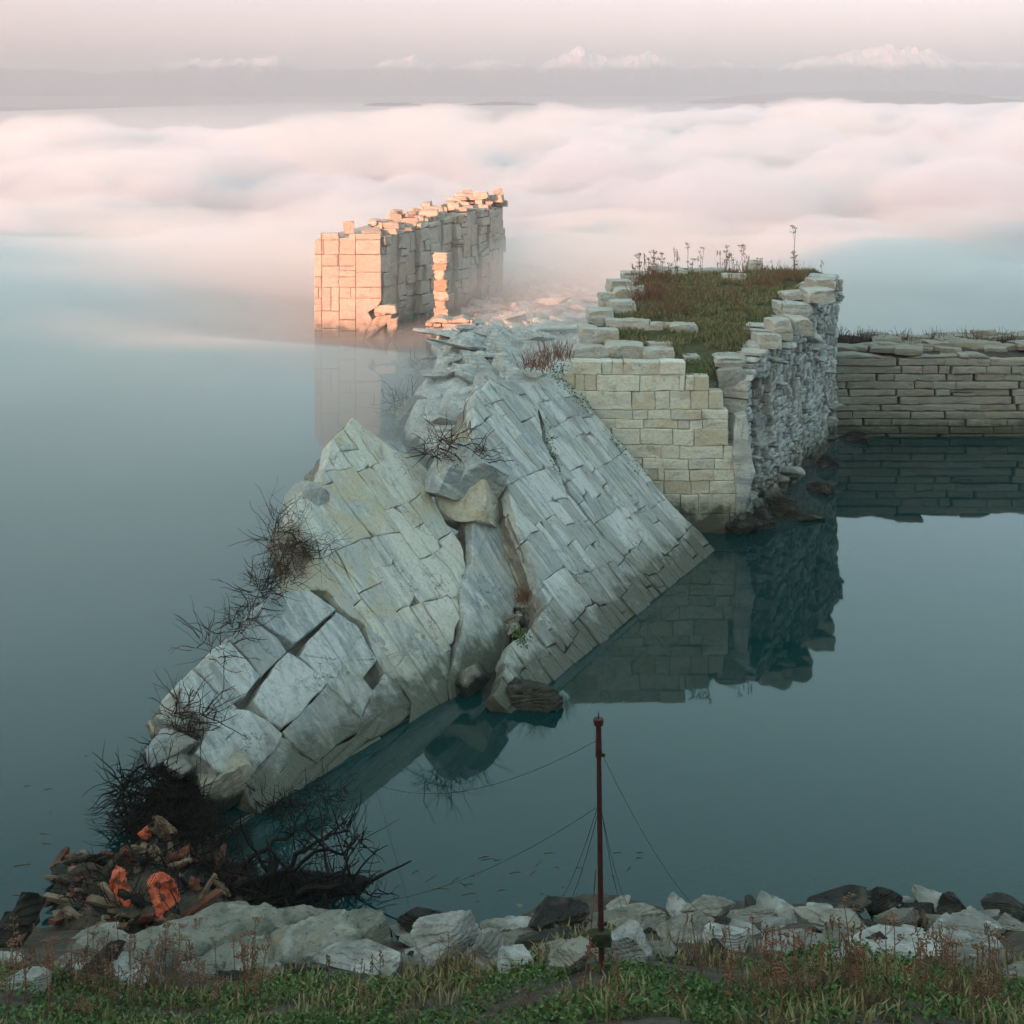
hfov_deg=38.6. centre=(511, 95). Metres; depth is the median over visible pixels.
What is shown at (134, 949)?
dry stalk
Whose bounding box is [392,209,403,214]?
marble block
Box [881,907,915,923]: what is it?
shore stone
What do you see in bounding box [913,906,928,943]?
dry stalk
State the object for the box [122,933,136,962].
dry stalk
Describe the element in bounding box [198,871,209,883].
debris stone
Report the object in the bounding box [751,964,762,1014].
dry stalk
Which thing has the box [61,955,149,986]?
boulder
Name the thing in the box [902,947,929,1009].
dry stalk
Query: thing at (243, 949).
dry stalk
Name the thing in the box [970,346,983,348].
flat stone
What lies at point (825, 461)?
dark rock
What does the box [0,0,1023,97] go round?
sky
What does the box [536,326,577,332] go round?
ridge stone
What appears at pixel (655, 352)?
marble block
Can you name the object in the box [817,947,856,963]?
boulder
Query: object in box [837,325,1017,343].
undergrowth
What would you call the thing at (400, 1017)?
dry stalk
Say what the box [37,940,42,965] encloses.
dry stalk
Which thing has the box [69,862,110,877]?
debris stone
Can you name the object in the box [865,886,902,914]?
dark rock
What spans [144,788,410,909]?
brushwood heap
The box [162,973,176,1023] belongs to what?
dry stalk
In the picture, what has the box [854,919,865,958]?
dry stalk
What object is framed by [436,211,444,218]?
marble block
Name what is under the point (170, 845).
driftwood piece
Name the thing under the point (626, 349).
marble block
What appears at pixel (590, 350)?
marble block
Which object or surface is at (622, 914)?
shore stone
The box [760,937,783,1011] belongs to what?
dry stalk
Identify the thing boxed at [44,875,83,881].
driftwood piece
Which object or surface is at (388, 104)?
hill
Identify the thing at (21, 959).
dry stalk
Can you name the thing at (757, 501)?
dark rock
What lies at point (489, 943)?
boulder
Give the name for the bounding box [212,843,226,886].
driftwood piece
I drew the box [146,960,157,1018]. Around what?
dry stalk
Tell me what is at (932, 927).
dry stalk
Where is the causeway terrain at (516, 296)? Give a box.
[401,246,659,464]
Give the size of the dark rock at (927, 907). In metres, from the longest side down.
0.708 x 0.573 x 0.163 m
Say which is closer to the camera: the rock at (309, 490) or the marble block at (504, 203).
the rock at (309, 490)
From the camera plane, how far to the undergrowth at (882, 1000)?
17.50 m
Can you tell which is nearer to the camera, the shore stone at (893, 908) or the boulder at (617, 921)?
the boulder at (617, 921)
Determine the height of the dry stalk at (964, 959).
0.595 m
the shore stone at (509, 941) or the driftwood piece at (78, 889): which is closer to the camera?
the shore stone at (509, 941)
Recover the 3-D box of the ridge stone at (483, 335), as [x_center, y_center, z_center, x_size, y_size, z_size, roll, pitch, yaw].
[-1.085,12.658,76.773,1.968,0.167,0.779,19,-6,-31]
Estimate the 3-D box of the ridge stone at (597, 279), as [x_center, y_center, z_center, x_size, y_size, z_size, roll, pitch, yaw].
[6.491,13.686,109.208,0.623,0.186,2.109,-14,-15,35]
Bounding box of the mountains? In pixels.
[0,44,1023,95]
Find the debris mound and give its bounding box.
[61,830,228,933]
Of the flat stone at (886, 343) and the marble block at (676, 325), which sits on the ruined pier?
the marble block at (676, 325)
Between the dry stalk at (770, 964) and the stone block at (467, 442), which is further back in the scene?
the stone block at (467, 442)
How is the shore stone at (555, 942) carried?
on the shore bank
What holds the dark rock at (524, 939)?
on the shore bank
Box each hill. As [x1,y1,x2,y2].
[360,102,428,106]
[464,102,541,106]
[682,91,1023,103]
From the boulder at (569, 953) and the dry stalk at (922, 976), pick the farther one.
the boulder at (569, 953)
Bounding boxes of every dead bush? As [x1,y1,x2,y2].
[147,669,246,768]
[167,550,297,682]
[228,477,365,597]
[367,351,433,424]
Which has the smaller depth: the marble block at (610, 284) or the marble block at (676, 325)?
the marble block at (676, 325)
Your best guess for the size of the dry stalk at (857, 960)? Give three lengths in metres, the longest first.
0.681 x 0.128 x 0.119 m
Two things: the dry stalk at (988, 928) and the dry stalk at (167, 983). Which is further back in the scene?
the dry stalk at (988, 928)
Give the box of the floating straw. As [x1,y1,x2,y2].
[13,755,643,901]
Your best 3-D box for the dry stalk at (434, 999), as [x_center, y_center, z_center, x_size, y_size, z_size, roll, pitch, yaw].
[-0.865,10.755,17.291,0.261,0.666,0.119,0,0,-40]
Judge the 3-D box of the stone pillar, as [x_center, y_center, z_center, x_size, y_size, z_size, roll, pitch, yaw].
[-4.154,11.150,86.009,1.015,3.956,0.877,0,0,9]
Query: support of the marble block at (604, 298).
on the ruined pier
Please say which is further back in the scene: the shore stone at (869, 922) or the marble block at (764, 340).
the marble block at (764, 340)
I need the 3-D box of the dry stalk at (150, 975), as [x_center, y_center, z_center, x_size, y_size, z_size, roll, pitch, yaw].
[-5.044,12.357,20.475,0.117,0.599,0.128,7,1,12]
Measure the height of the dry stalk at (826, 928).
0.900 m
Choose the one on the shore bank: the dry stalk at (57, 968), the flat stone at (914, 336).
the dry stalk at (57, 968)
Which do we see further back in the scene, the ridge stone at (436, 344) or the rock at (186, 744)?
the ridge stone at (436, 344)
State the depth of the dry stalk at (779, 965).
16.95 m
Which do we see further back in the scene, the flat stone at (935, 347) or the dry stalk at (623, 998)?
the flat stone at (935, 347)
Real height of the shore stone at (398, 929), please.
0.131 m
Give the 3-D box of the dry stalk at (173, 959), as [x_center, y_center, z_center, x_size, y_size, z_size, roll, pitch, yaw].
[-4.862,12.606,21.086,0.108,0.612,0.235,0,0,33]
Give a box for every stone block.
[197,750,255,812]
[424,461,469,500]
[427,441,508,499]
[435,479,499,530]
[466,441,487,450]
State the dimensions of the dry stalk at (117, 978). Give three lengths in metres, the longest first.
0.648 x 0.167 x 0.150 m
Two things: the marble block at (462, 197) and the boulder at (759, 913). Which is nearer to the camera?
the boulder at (759, 913)
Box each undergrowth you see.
[12,928,1023,1023]
[511,335,579,604]
[624,256,811,314]
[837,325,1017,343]
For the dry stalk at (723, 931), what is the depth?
19.95 m
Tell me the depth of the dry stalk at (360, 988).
16.73 m
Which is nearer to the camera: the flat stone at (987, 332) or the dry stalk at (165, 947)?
the dry stalk at (165, 947)
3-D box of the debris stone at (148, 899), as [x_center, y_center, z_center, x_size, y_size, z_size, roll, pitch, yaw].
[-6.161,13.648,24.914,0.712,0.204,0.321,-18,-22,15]
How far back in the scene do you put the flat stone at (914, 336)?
63.61 m
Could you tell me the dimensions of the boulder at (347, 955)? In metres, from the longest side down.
1.285 x 0.905 x 0.257 m
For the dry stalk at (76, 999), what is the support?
on the shore bank
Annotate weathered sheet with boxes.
[109,865,133,906]
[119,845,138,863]
[138,825,151,840]
[147,872,179,913]
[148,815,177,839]
[155,907,163,919]
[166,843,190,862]
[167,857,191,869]
[188,876,201,893]
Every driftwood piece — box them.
[42,892,89,907]
[43,875,86,906]
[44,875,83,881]
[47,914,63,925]
[50,846,69,870]
[63,906,80,919]
[64,912,73,918]
[68,884,75,895]
[71,856,105,865]
[71,905,79,911]
[74,888,84,892]
[84,888,108,897]
[86,894,123,908]
[87,855,107,862]
[89,851,103,861]
[92,904,113,919]
[98,882,116,899]
[101,915,110,920]
[107,920,128,926]
[117,888,152,907]
[118,927,129,931]
[134,842,147,872]
[168,842,172,852]
[180,888,220,917]
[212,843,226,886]
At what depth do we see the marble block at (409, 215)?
92.38 m
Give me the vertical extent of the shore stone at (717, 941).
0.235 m
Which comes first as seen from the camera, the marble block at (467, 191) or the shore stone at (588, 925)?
the shore stone at (588, 925)
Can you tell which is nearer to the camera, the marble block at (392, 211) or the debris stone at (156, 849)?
the debris stone at (156, 849)
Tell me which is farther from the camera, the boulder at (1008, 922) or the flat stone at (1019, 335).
the flat stone at (1019, 335)
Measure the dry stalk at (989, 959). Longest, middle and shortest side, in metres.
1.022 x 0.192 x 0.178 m
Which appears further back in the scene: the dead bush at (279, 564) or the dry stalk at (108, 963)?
the dead bush at (279, 564)
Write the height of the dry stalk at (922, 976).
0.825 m
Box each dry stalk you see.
[0,935,22,1007]
[0,961,18,996]
[0,968,8,993]
[0,979,10,1012]
[4,916,18,956]
[15,933,35,1001]
[15,951,27,968]
[17,961,29,1003]
[25,942,37,965]
[32,923,43,962]
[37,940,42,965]
[40,964,53,990]
[41,936,61,1001]
[42,942,55,986]
[43,984,51,1020]
[56,959,63,990]
[62,937,79,970]
[63,983,70,1022]
[64,960,73,974]
[67,970,75,988]
[71,969,84,1020]
[75,997,92,1023]
[77,908,100,958]
[77,945,91,984]
[78,948,85,985]
[79,933,106,999]
[86,947,107,976]
[87,957,102,994]
[88,932,109,990]
[90,974,107,1006]
[100,944,119,988]
[103,946,109,976]
[104,959,115,1003]
[107,962,122,1002]
[110,965,122,989]
[110,987,118,1015]
[114,912,124,955]
[120,963,136,1008]
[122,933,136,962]
[129,936,137,967]
[130,961,145,1015]
[132,957,152,1008]
[132,967,142,1005]
[137,960,146,984]
[141,945,153,978]
[144,956,152,991]
[146,934,165,992]
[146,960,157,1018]
[148,958,155,987]
[150,943,162,989]
[154,937,171,972]
[155,961,164,1006]
[160,922,168,966]
[162,921,174,957]
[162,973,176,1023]
[166,933,175,957]
[167,950,178,977]
[168,941,174,968]
[169,941,182,983]
[171,923,187,951]
[176,952,192,1012]
[180,962,189,985]
[183,938,191,956]
[184,941,195,963]
[190,961,207,989]
[192,955,200,985]
[193,917,202,928]
[194,960,206,996]
[201,973,222,1023]
[209,937,217,975]
[213,976,228,1009]
[229,933,241,980]
[233,965,249,1005]
[234,930,253,962]
[236,945,246,988]
[241,943,259,998]
[244,937,257,980]
[245,979,257,1023]
[246,941,255,980]
[249,917,261,978]
[252,965,268,999]
[256,944,277,1010]
[260,935,270,953]
[264,995,277,1023]
[320,954,339,1010]
[350,958,364,992]
[356,983,372,1023]
[363,988,374,1022]
[369,950,383,997]
[393,1003,409,1023]
[400,947,405,976]
[402,989,414,1023]
[430,976,448,1012]
[437,932,458,981]
[467,950,482,984]
[467,969,480,1023]
[521,988,533,1021]
[537,940,549,981]
[576,938,597,997]
[588,943,596,973]
[598,961,604,992]
[609,951,624,1023]
[613,988,625,1023]
[645,294,652,323]
[650,263,659,279]
[652,280,658,305]
[668,970,682,1023]
[677,957,691,1009]
[685,911,700,974]
[688,258,696,277]
[697,952,706,976]
[708,921,721,974]
[716,934,726,974]
[721,949,738,988]
[721,963,738,1012]
[722,925,731,952]
[726,954,744,1001]
[735,941,747,1011]
[743,281,751,315]
[744,916,754,967]
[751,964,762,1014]
[755,960,769,990]
[758,946,774,985]
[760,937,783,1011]
[762,928,774,984]
[764,952,778,977]
[765,922,774,961]
[765,930,784,984]
[769,962,787,1023]
[774,926,789,978]
[775,961,795,1007]
[781,926,805,980]
[786,956,808,992]
[790,225,796,254]
[792,931,801,976]
[797,926,811,1007]
[805,955,816,987]
[806,962,827,1008]
[809,926,816,958]
[809,980,815,1007]
[816,941,831,985]
[823,915,838,981]
[831,914,841,960]
[838,932,852,993]
[840,945,856,996]
[841,926,850,957]
[842,892,860,967]
[846,951,861,983]
[847,965,859,995]
[849,921,863,965]
[852,948,862,984]
[853,943,867,986]
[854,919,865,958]
[854,945,866,981]
[869,914,898,969]
[871,952,879,991]
[882,946,896,992]
[884,912,904,957]
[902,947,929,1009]
[909,932,922,966]
[910,954,927,1010]
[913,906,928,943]
[914,931,937,1008]
[916,942,926,969]
[917,933,932,967]
[931,921,941,962]
[931,936,943,980]
[933,942,947,997]
[937,939,956,973]
[939,940,961,992]
[942,925,957,965]
[942,938,963,990]
[948,958,960,1001]
[960,953,970,980]
[967,992,980,1023]
[971,943,992,1021]
[971,947,992,1000]
[980,923,993,952]
[984,939,995,983]
[984,954,1006,988]
[985,932,1004,1008]
[987,948,1003,982]
[987,952,999,995]
[994,928,1006,983]
[1005,936,1016,975]
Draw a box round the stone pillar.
[432,252,449,315]
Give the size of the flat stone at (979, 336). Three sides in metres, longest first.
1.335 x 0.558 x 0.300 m
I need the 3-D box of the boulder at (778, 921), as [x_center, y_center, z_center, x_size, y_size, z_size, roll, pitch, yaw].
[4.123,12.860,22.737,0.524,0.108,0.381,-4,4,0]
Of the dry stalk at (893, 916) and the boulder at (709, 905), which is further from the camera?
the boulder at (709, 905)
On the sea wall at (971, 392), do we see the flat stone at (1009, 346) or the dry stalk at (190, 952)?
the flat stone at (1009, 346)
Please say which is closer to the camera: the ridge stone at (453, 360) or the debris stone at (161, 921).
the debris stone at (161, 921)
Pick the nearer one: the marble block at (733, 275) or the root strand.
the root strand
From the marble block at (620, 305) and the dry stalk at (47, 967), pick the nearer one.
the dry stalk at (47, 967)
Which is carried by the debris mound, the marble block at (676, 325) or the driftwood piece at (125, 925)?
the driftwood piece at (125, 925)
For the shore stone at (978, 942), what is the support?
on the shore bank
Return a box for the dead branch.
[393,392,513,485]
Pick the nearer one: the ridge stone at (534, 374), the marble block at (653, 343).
the marble block at (653, 343)
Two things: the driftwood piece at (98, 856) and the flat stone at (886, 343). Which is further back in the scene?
the flat stone at (886, 343)
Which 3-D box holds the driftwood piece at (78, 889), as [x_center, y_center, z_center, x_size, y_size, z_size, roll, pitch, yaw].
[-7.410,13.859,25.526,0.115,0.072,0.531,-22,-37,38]
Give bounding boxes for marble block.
[343,221,353,233]
[361,228,380,232]
[368,220,378,225]
[370,222,383,228]
[371,218,389,221]
[380,228,397,233]
[382,222,398,228]
[389,210,396,213]
[389,214,401,221]
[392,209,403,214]
[398,227,411,230]
[400,218,418,221]
[404,213,416,217]
[405,221,416,227]
[409,208,420,214]
[415,215,423,222]
[416,223,422,227]
[420,209,438,216]
[422,201,431,205]
[424,206,443,210]
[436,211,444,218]
[447,202,460,210]
[454,207,466,211]
[455,196,467,199]
[459,201,470,204]
[460,189,472,192]
[460,192,474,199]
[461,205,473,210]
[473,192,488,199]
[474,204,488,208]
[475,199,485,204]
[485,200,492,204]
[487,195,503,202]
[492,189,503,194]
[494,200,507,206]
[568,343,609,360]
[577,324,598,343]
[586,307,613,325]
[593,327,618,343]
[597,291,615,306]
[604,339,642,358]
[605,279,632,291]
[605,317,650,330]
[608,299,636,314]
[613,285,644,300]
[620,270,640,282]
[643,346,674,359]
[645,341,672,346]
[649,266,669,273]
[649,321,670,329]
[669,321,697,333]
[670,267,688,275]
[682,353,700,362]
[687,267,724,273]
[712,352,746,366]
[712,366,745,394]
[721,273,745,279]
[746,260,762,269]
[751,332,781,348]
[764,316,792,340]
[772,300,812,317]
[778,289,802,300]
[783,314,811,335]
[799,286,835,303]
[804,277,834,289]
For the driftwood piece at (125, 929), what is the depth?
23.89 m
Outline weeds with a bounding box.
[505,358,711,648]
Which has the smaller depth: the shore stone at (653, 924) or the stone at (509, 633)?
the shore stone at (653, 924)
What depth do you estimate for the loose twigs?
25.67 m
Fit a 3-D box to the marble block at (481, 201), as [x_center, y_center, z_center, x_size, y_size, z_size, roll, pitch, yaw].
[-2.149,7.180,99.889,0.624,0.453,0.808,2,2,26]
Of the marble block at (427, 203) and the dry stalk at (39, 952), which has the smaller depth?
the dry stalk at (39, 952)
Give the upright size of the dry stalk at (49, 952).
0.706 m
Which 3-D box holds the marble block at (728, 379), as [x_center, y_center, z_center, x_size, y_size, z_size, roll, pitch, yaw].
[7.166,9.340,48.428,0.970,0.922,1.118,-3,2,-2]
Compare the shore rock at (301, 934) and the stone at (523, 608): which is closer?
the shore rock at (301, 934)
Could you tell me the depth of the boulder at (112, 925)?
23.68 m
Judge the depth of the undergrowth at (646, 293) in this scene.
57.43 m
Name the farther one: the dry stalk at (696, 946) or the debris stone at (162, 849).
the debris stone at (162, 849)
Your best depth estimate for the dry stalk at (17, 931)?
21.09 m
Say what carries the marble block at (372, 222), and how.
on the marble block at (379, 224)
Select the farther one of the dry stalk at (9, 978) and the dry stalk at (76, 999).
the dry stalk at (9, 978)
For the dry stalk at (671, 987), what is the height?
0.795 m
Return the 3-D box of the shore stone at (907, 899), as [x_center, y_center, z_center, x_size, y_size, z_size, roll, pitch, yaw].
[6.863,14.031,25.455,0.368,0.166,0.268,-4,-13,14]
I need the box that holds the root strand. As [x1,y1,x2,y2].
[242,756,359,819]
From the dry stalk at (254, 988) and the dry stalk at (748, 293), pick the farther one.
the dry stalk at (748, 293)
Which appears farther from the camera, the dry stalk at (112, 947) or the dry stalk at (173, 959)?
the dry stalk at (173, 959)
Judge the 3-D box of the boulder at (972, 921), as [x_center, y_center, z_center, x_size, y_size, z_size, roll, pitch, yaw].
[7.181,13.248,23.251,1.014,0.322,0.927,0,0,-38]
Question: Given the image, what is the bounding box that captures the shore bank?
[0,894,1023,1023]
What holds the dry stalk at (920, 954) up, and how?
on the shore bank
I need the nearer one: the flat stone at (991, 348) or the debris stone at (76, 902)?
the debris stone at (76, 902)
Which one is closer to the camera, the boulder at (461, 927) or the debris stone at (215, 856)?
the boulder at (461, 927)
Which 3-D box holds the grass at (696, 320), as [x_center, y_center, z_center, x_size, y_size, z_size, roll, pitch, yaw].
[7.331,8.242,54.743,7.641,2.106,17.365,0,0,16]
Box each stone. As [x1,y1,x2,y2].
[51,862,67,885]
[51,883,68,894]
[51,953,85,965]
[52,909,60,917]
[55,874,76,886]
[56,900,85,916]
[56,903,66,909]
[57,854,88,865]
[58,956,69,965]
[61,918,68,927]
[63,922,84,930]
[64,853,75,858]
[66,942,84,949]
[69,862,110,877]
[72,926,129,940]
[76,849,87,854]
[76,934,91,947]
[81,874,97,890]
[82,919,95,928]
[82,939,125,981]
[86,929,111,949]
[94,859,115,878]
[102,851,115,858]
[107,905,142,919]
[109,848,138,868]
[127,906,154,925]
[131,845,146,850]
[134,853,145,864]
[137,912,154,924]
[138,891,152,903]
[147,844,160,861]
[148,838,157,846]
[149,921,160,926]
[155,917,167,923]
[159,846,167,855]
[161,909,175,924]
[166,913,180,921]
[176,859,198,869]
[182,869,197,883]
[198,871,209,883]
[202,852,217,861]
[212,970,260,980]
[272,967,327,982]
[282,963,296,968]
[390,924,410,936]
[397,955,414,971]
[399,934,412,946]
[402,947,416,957]
[406,951,413,956]
[412,328,459,336]
[414,954,422,967]
[420,356,436,359]
[420,369,432,375]
[421,415,455,424]
[423,371,454,378]
[424,341,443,347]
[427,338,479,350]
[432,425,454,431]
[443,357,461,364]
[454,371,473,383]
[455,324,476,330]
[464,947,471,962]
[467,353,509,357]
[473,309,496,312]
[474,320,488,323]
[475,332,497,338]
[479,918,509,932]
[496,311,527,319]
[500,930,533,939]
[503,937,515,945]
[504,614,523,622]
[504,915,530,930]
[505,623,510,631]
[507,622,519,635]
[511,927,522,931]
[517,601,527,613]
[518,337,555,340]
[523,370,549,377]
[534,938,565,954]
[536,296,571,304]
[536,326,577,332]
[546,938,594,969]
[552,922,587,931]
[553,324,576,326]
[554,925,579,938]
[567,299,593,307]
[570,304,585,311]
[581,297,597,302]
[584,921,596,932]
[586,291,605,295]
[587,906,642,925]
[590,278,606,280]
[606,895,630,909]
[616,269,638,270]
[627,261,649,263]
[641,918,660,930]
[643,927,651,933]
[648,940,676,962]
[666,892,687,916]
[709,938,729,960]
[713,916,730,924]
[727,909,742,918]
[729,916,760,934]
[731,411,755,516]
[744,894,755,907]
[747,940,762,952]
[748,935,755,942]
[756,890,793,916]
[760,924,777,931]
[784,910,796,923]
[786,948,815,960]
[788,941,799,950]
[822,922,852,944]
[836,344,857,351]
[846,344,867,350]
[848,931,887,949]
[858,332,889,338]
[862,341,898,347]
[862,918,877,926]
[870,344,922,353]
[871,335,901,342]
[877,341,897,344]
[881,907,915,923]
[893,346,922,354]
[897,334,931,339]
[901,340,914,344]
[901,896,913,902]
[906,339,932,341]
[912,884,941,911]
[915,343,939,350]
[917,914,940,926]
[921,340,956,346]
[923,347,932,351]
[933,332,975,338]
[933,337,967,342]
[935,335,954,339]
[938,943,991,954]
[939,346,961,352]
[948,945,972,964]
[954,339,1003,347]
[963,941,982,944]
[969,330,997,335]
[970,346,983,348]
[973,949,1010,969]
[974,335,996,340]
[979,909,999,917]
[983,936,1002,948]
[984,345,1007,352]
[986,333,1023,340]
[1002,343,1023,350]
[1006,340,1023,343]
[1011,910,1023,922]
[1014,341,1023,349]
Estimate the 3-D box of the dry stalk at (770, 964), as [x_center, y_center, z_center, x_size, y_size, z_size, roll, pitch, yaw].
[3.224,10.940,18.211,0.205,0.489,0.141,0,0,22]
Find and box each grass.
[598,266,825,374]
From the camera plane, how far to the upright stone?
46.76 m
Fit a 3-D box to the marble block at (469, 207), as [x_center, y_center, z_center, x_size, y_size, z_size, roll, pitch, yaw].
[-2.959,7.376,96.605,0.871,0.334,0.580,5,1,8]
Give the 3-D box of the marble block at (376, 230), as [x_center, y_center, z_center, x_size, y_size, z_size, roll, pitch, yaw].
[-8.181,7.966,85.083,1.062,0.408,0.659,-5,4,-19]
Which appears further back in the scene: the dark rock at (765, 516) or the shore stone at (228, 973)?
the dark rock at (765, 516)
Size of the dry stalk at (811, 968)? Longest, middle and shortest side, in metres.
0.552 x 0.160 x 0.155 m
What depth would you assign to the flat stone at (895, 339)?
62.68 m
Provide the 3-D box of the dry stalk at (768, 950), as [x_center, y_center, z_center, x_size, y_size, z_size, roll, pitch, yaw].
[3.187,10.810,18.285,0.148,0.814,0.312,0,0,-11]
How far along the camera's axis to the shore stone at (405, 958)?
21.91 m
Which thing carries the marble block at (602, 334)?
on the ruined pier
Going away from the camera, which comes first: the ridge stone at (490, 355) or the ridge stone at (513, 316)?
the ridge stone at (490, 355)
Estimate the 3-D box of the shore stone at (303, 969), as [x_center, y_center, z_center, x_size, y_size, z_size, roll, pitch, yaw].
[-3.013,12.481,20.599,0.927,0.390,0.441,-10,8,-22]
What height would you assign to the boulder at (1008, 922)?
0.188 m
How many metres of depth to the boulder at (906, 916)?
24.59 m
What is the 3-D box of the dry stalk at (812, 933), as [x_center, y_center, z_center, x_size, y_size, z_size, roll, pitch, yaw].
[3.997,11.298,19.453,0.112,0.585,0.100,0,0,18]
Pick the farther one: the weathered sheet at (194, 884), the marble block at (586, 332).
the marble block at (586, 332)
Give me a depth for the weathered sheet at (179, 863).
25.92 m
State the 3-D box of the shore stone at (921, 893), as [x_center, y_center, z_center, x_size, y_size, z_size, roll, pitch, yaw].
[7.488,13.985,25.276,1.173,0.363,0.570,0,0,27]
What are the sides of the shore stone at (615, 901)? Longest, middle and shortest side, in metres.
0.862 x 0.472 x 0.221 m
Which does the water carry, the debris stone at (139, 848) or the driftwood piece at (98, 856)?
the driftwood piece at (98, 856)
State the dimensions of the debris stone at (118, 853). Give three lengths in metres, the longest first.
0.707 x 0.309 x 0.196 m
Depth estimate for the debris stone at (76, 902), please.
25.00 m
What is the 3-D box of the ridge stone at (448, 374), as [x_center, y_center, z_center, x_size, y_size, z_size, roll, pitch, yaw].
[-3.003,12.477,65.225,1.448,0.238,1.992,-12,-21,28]
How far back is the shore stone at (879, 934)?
20.16 m
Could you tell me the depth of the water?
49.18 m
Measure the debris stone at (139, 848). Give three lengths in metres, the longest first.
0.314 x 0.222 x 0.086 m
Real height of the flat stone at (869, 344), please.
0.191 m
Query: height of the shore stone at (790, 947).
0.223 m
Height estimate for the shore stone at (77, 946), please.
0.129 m
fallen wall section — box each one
[145,418,465,839]
[446,522,519,698]
[449,377,713,712]
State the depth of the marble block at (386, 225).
86.79 m
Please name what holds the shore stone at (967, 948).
on the shore bank
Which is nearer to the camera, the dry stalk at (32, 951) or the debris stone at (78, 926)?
the dry stalk at (32, 951)
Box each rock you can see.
[120,901,393,973]
[145,728,197,773]
[154,712,196,734]
[164,753,194,778]
[278,510,301,547]
[282,481,329,510]
[396,906,443,932]
[455,663,490,696]
[506,677,563,712]
[514,929,584,950]
[528,895,589,930]
[713,529,726,533]
[725,512,762,533]
[753,496,764,511]
[753,506,777,529]
[758,484,782,499]
[765,496,799,515]
[782,509,825,520]
[806,481,834,493]
[806,884,871,915]
[816,453,839,468]
[841,431,869,442]
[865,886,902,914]
[898,902,933,924]
[935,891,966,914]
[979,892,1023,913]
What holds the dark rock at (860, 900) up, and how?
on the shore bank
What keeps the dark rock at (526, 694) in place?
in the water
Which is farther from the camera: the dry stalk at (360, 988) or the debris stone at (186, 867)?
the debris stone at (186, 867)
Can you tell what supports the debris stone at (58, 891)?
on the debris mound
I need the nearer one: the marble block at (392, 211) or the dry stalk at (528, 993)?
the dry stalk at (528, 993)
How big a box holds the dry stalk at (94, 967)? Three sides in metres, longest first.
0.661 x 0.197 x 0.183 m
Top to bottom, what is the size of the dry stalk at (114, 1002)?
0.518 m
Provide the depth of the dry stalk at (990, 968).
19.10 m
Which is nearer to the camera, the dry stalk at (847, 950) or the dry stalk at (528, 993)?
the dry stalk at (528, 993)
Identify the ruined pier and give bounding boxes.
[563,272,845,531]
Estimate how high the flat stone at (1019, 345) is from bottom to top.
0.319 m
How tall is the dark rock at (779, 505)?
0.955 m
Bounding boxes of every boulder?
[0,892,46,947]
[0,951,23,964]
[0,966,51,991]
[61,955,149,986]
[95,922,118,928]
[264,963,282,973]
[312,939,400,975]
[396,395,427,427]
[410,910,479,969]
[470,927,509,970]
[497,944,532,976]
[549,936,593,971]
[604,919,652,964]
[607,918,621,927]
[608,902,666,923]
[655,910,714,942]
[675,949,703,964]
[679,894,735,916]
[702,922,748,951]
[737,905,773,922]
[761,915,792,927]
[761,928,824,953]
[778,911,796,922]
[790,906,867,932]
[806,902,832,907]
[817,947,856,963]
[845,924,943,959]
[873,907,919,926]
[901,924,922,929]
[927,908,1006,942]
[934,927,976,943]
[998,913,1023,930]
[1000,961,1023,984]
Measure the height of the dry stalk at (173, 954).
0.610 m
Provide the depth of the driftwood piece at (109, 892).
24.91 m
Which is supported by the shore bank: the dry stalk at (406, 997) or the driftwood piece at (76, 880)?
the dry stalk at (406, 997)
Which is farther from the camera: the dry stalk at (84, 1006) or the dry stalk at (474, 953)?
the dry stalk at (474, 953)
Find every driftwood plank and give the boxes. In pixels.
[54,854,96,866]
[197,873,216,899]
[213,877,231,898]
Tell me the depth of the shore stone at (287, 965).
22.04 m
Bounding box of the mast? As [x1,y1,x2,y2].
[358,712,696,973]
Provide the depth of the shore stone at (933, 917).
24.79 m
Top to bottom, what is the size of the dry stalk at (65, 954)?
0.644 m
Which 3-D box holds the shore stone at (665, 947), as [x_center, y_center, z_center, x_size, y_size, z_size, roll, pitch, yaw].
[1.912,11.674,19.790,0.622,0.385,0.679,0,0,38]
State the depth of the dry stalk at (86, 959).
19.37 m
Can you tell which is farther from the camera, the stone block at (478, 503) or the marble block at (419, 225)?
the marble block at (419, 225)
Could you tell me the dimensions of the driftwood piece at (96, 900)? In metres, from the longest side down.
1.187 x 0.158 x 0.100 m
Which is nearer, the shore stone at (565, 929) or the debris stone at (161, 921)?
the shore stone at (565, 929)
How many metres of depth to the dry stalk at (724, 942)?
18.89 m
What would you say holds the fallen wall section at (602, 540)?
in the water
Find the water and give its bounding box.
[0,98,1023,940]
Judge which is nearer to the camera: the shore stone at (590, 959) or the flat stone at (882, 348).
the shore stone at (590, 959)
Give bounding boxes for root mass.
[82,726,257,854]
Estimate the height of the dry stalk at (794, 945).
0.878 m
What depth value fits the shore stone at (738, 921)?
22.46 m
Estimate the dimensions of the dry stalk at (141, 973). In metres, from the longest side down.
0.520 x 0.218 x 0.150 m
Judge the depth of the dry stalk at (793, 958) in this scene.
17.00 m
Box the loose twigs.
[41,819,249,921]
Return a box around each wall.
[314,206,505,339]
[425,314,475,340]
[835,335,1023,435]

